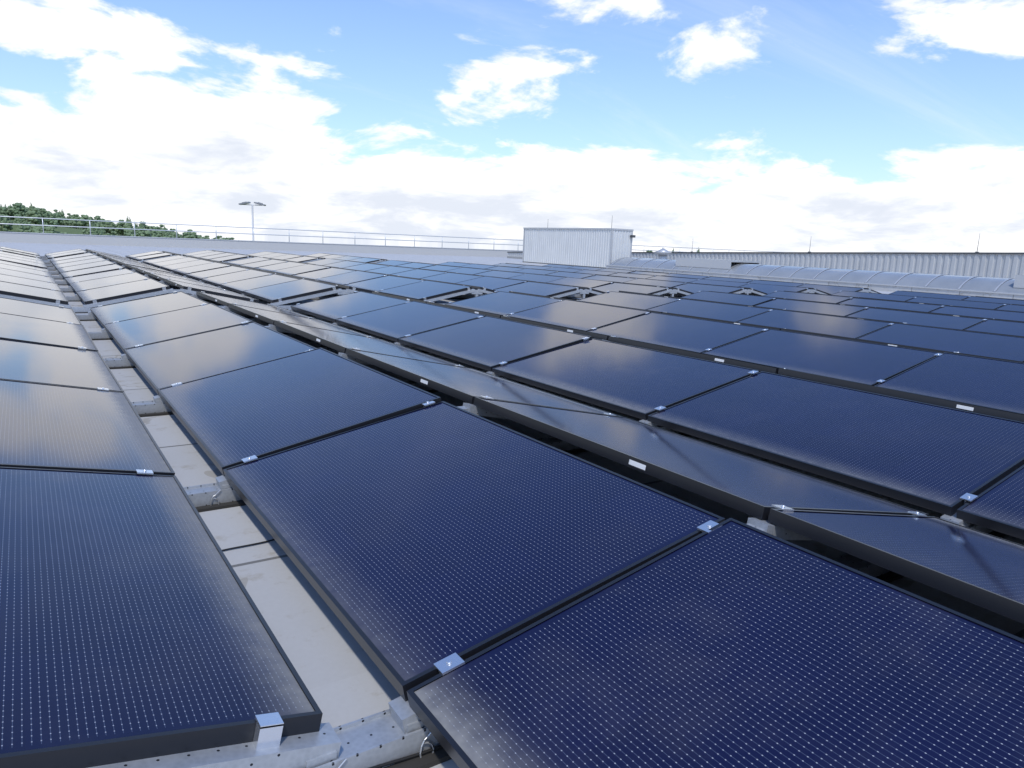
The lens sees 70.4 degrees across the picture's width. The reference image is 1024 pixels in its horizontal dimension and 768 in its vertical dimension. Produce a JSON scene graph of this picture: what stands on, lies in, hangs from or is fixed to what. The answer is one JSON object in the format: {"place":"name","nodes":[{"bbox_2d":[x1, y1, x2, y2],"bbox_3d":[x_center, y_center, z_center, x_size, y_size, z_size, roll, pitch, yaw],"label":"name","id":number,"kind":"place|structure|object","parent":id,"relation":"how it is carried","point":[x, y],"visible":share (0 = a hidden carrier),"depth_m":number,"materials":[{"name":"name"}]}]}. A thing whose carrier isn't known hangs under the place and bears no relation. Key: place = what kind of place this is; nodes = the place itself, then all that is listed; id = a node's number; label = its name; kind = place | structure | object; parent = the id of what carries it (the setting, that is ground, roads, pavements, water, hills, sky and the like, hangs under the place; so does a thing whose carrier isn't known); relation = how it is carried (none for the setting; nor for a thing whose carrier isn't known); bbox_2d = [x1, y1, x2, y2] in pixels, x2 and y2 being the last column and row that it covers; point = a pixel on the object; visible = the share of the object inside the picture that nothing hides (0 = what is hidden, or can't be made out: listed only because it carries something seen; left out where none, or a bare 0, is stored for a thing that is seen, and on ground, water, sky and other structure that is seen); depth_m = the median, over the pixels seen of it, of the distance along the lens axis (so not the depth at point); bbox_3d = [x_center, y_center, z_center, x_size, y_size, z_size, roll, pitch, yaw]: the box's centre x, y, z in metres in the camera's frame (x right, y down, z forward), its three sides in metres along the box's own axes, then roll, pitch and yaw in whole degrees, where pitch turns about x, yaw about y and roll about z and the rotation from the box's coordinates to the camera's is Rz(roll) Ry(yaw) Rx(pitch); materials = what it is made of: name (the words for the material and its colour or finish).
{"place":"outdoors","nodes":[
{"label":"outdoors","id":0,"kind":"place"},
{"bbox_2d":[0,220,120,235],"bbox_3d":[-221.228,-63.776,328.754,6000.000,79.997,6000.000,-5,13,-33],"label":"ground","id":1,"kind":"structure","parent":0,"point":[58,229],"depth_m":511.89,"materials":[{"name":"green plant"}]},
{"bbox_2d":[0,214,7,231],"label":"tree","id":2,"kind":"object","parent":1,"relation":"on","point":[4,227],"visible":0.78,"depth_m":446.40,"materials":[{"name":"green plant"}]},
{"bbox_2d":[0,207,7,213],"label":"tree","id":3,"kind":"object","parent":1,"relation":"on","point":[3,212],"visible":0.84,"depth_m":540.87,"materials":[{"name":"green plant"}]},
{"bbox_2d":[2,205,13,219],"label":"tree","id":4,"kind":"object","parent":1,"relation":"on","point":[9,212],"visible":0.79,"depth_m":542.41,"materials":[{"name":"green plant"}]},
{"bbox_2d":[3,217,12,229],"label":"tree","id":5,"kind":"object","parent":1,"relation":"on","point":[9,227],"visible":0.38,"depth_m":456.65,"materials":[{"name":"green plant"}]},
{"bbox_2d":[10,203,27,215],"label":"tree","id":6,"kind":"object","parent":1,"relation":"on","point":[22,206],"visible":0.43,"depth_m":540.45,"materials":[{"name":"green plant"}]},
{"bbox_2d":[12,204,27,215],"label":"tree","id":7,"kind":"object","parent":1,"relation":"on","point":[15,210],"visible":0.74,"depth_m":535.80,"materials":[{"name":"green plant"}]},
{"bbox_2d":[16,215,24,231],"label":"tree","id":8,"kind":"object","parent":1,"relation":"on","point":[20,228],"visible":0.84,"depth_m":454.11,"materials":[{"name":"green plant"}]},
{"bbox_2d":[14,214,26,223],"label":"tree","id":9,"kind":"object","parent":1,"relation":"on","point":[23,220],"visible":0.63,"depth_m":482.18,"materials":[{"name":"green plant"}]},
{"bbox_2d":[25,226,37,232],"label":"tree","id":10,"kind":"object","parent":1,"relation":"on","point":[29,230],"visible":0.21,"depth_m":442.45,"materials":[{"name":"green plant"}]},
{"bbox_2d":[26,208,41,224],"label":"tree","id":11,"kind":"object","parent":1,"relation":"on","point":[33,213],"visible":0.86,"depth_m":486.89,"materials":[{"name":"green plant"}]},
{"bbox_2d":[34,227,42,232],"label":"tree","id":12,"kind":"object","parent":1,"relation":"on","point":[40,229],"visible":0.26,"depth_m":455.66,"materials":[{"name":"green plant"}]},
{"bbox_2d":[37,210,47,224],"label":"tree","id":13,"kind":"object","parent":1,"relation":"on","point":[43,214],"visible":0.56,"depth_m":529.07,"materials":[{"name":"green plant"}]},
{"bbox_2d":[44,226,56,233],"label":"tree","id":14,"kind":"object","parent":1,"relation":"on","point":[50,229],"visible":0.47,"depth_m":461.86,"materials":[{"name":"green plant"}]},
{"bbox_2d":[49,220,58,227],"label":"tree","id":15,"kind":"object","parent":1,"relation":"on","point":[53,222],"visible":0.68,"depth_m":491.75,"materials":[{"name":"green plant"}]},
{"bbox_2d":[53,213,62,220],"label":"tree","id":16,"kind":"object","parent":1,"relation":"on","point":[58,215],"visible":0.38,"depth_m":567.29,"materials":[{"name":"green plant"}]},
{"bbox_2d":[53,209,63,225],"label":"tree","id":17,"kind":"object","parent":1,"relation":"on","point":[61,214],"visible":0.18,"depth_m":582.06,"materials":[{"name":"green plant"}]},
{"bbox_2d":[63,218,71,225],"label":"tree","id":18,"kind":"object","parent":1,"relation":"on","point":[67,222],"visible":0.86,"depth_m":576.94,"materials":[{"name":"green plant"}]},
{"bbox_2d":[71,216,78,227],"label":"tree","id":19,"kind":"object","parent":1,"relation":"on","point":[73,221],"visible":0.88,"depth_m":586.56,"materials":[{"name":"green plant"}]},
{"bbox_2d":[77,215,89,225],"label":"tree","id":20,"kind":"object","parent":1,"relation":"on","point":[80,222],"visible":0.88,"depth_m":567.32,"materials":[{"name":"green plant"}]},
{"bbox_2d":[82,228,89,234],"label":"tree","id":21,"kind":"object","parent":1,"relation":"on","point":[84,232],"visible":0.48,"depth_m":487.68,"materials":[{"name":"green plant"}]},
{"bbox_2d":[91,223,96,234],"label":"tree","id":22,"kind":"object","parent":1,"relation":"on","point":[93,232],"visible":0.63,"depth_m":473.79,"materials":[{"name":"green plant"}]},
{"bbox_2d":[94,226,102,234],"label":"tree","id":23,"kind":"object","parent":1,"relation":"on","point":[97,231],"visible":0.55,"depth_m":494.95,"materials":[{"name":"green plant"}]},
{"bbox_2d":[103,220,114,230],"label":"tree","id":24,"kind":"object","parent":1,"relation":"on","point":[106,225],"visible":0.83,"depth_m":562.56,"materials":[{"name":"green plant"}]},
{"bbox_2d":[115,219,124,232],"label":"tree","id":25,"kind":"object","parent":1,"relation":"on","point":[121,224],"visible":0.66,"depth_m":561.03,"materials":[{"name":"green plant"}]},
{"bbox_2d":[124,217,133,233],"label":"tree","id":26,"kind":"object","parent":1,"relation":"on","point":[127,225],"visible":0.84,"depth_m":548.17,"materials":[{"name":"green plant"}]},
{"bbox_2d":[136,222,149,230],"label":"tree","id":27,"kind":"object","parent":1,"relation":"on","point":[145,226],"visible":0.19,"depth_m":557.61,"materials":[{"name":"green plant"}]},
{"bbox_2d":[138,228,151,236],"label":"tree","id":28,"kind":"object","parent":1,"relation":"on","point":[142,233],"visible":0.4,"depth_m":507.04,"materials":[{"name":"green plant"}]},
{"bbox_2d":[151,230,159,236],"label":"tree","id":29,"kind":"object","parent":1,"relation":"on","point":[154,233],"visible":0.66,"depth_m":536.47,"materials":[{"name":"green plant"}]},
{"bbox_2d":[153,224,163,229],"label":"tree","id":30,"kind":"object","parent":1,"relation":"on","point":[157,227],"visible":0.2,"depth_m":559.03,"materials":[{"name":"green plant"}]},
{"bbox_2d":[185,233,196,238],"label":"tree","id":31,"kind":"object","parent":1,"relation":"on","point":[191,235],"visible":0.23,"depth_m":547.96,"materials":[{"name":"green plant"}]},
{"bbox_2d":[238,202,265,240],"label":"floodlight mast","id":32,"kind":"object","parent":1,"relation":"on","point":[248,203],"visible":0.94,"depth_m":68.23,"materials":[{"name":"silver metal"}]},
{"bbox_2d":[0,242,1023,767],"bbox_3d":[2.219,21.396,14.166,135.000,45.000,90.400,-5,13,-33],"label":"roof slab","id":33,"kind":"structure","parent":1,"relation":"on","point":[344,678],"depth_m":2.58,"materials":[{"name":"grey concrete"}]},
{"bbox_2d":[0,231,522,256],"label":"parapet wall","id":34,"kind":"structure","parent":33,"relation":"on","point":[28,237],"depth_m":48.28,"materials":[{"name":"grey"}]},
{"bbox_2d":[0,216,770,251],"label":"safety railing","id":35,"kind":"object","parent":34,"relation":"on","point":[216,232],"visible":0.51,"depth_m":49.51,"materials":[{"name":"silver metal"}]},
{"bbox_2d":[210,489,441,767],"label":"cable clips and cables","id":36,"kind":"object","parent":33,"relation":"on","point":[432,750],"visible":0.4,"depth_m":1.52,"materials":[{"name":"black plastic"}]},
{"bbox_2d":[0,248,1006,767],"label":"mounting rails","id":37,"kind":"object","parent":33,"relation":"on","point":[398,730],"visible":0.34,"depth_m":1.57,"materials":[{"name":"metal"}]},
{"bbox_2d":[0,246,1023,767],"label":"solar panels","id":38,"kind":"object","parent":37,"relation":"on","point":[570,610],"visible":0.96,"depth_m":2.33,"materials":[{"name":"blue glass"}]},
{"bbox_2d":[522,226,635,267],"bbox_3d":[4.047,-8.277,42.190,2.112,2.800,9.020,-5,13,-33],"label":"rooftop unit","id":39,"kind":"object","parent":33,"relation":"on","point":[595,247],"visible":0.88,"depth_m":40.97,"materials":[{"name":"white metal"}]},
{"bbox_2d":[606,257,1023,299],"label":"skylight","id":40,"kind":"object","parent":33,"relation":"on","point":[1007,288],"visible":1,"depth_m":27.25,"materials":[{"name":"grey"}]},
{"bbox_2d":[0,0,1023,253],"label":"sky","id":41,"kind":"structure","parent":0,"point":[732,125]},
{"bbox_2d":[653,248,672,258],"bbox_3d":[8.067,-6.679,38.943,1.080,1.220,1.080,-5,13,-33],"label":"roof ventilator","id":42,"kind":"object","parent":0,"point":[662,253],"visible":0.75,"depth_m":38.64,"materials":[{"name":"silver metal"}]},
{"bbox_2d":[507,235,1023,278],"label":"corrugated wall","id":43,"kind":"structure","parent":0,"point":[997,264],"depth_m":31.69,"materials":[{"name":"grey metal"}]}
]}

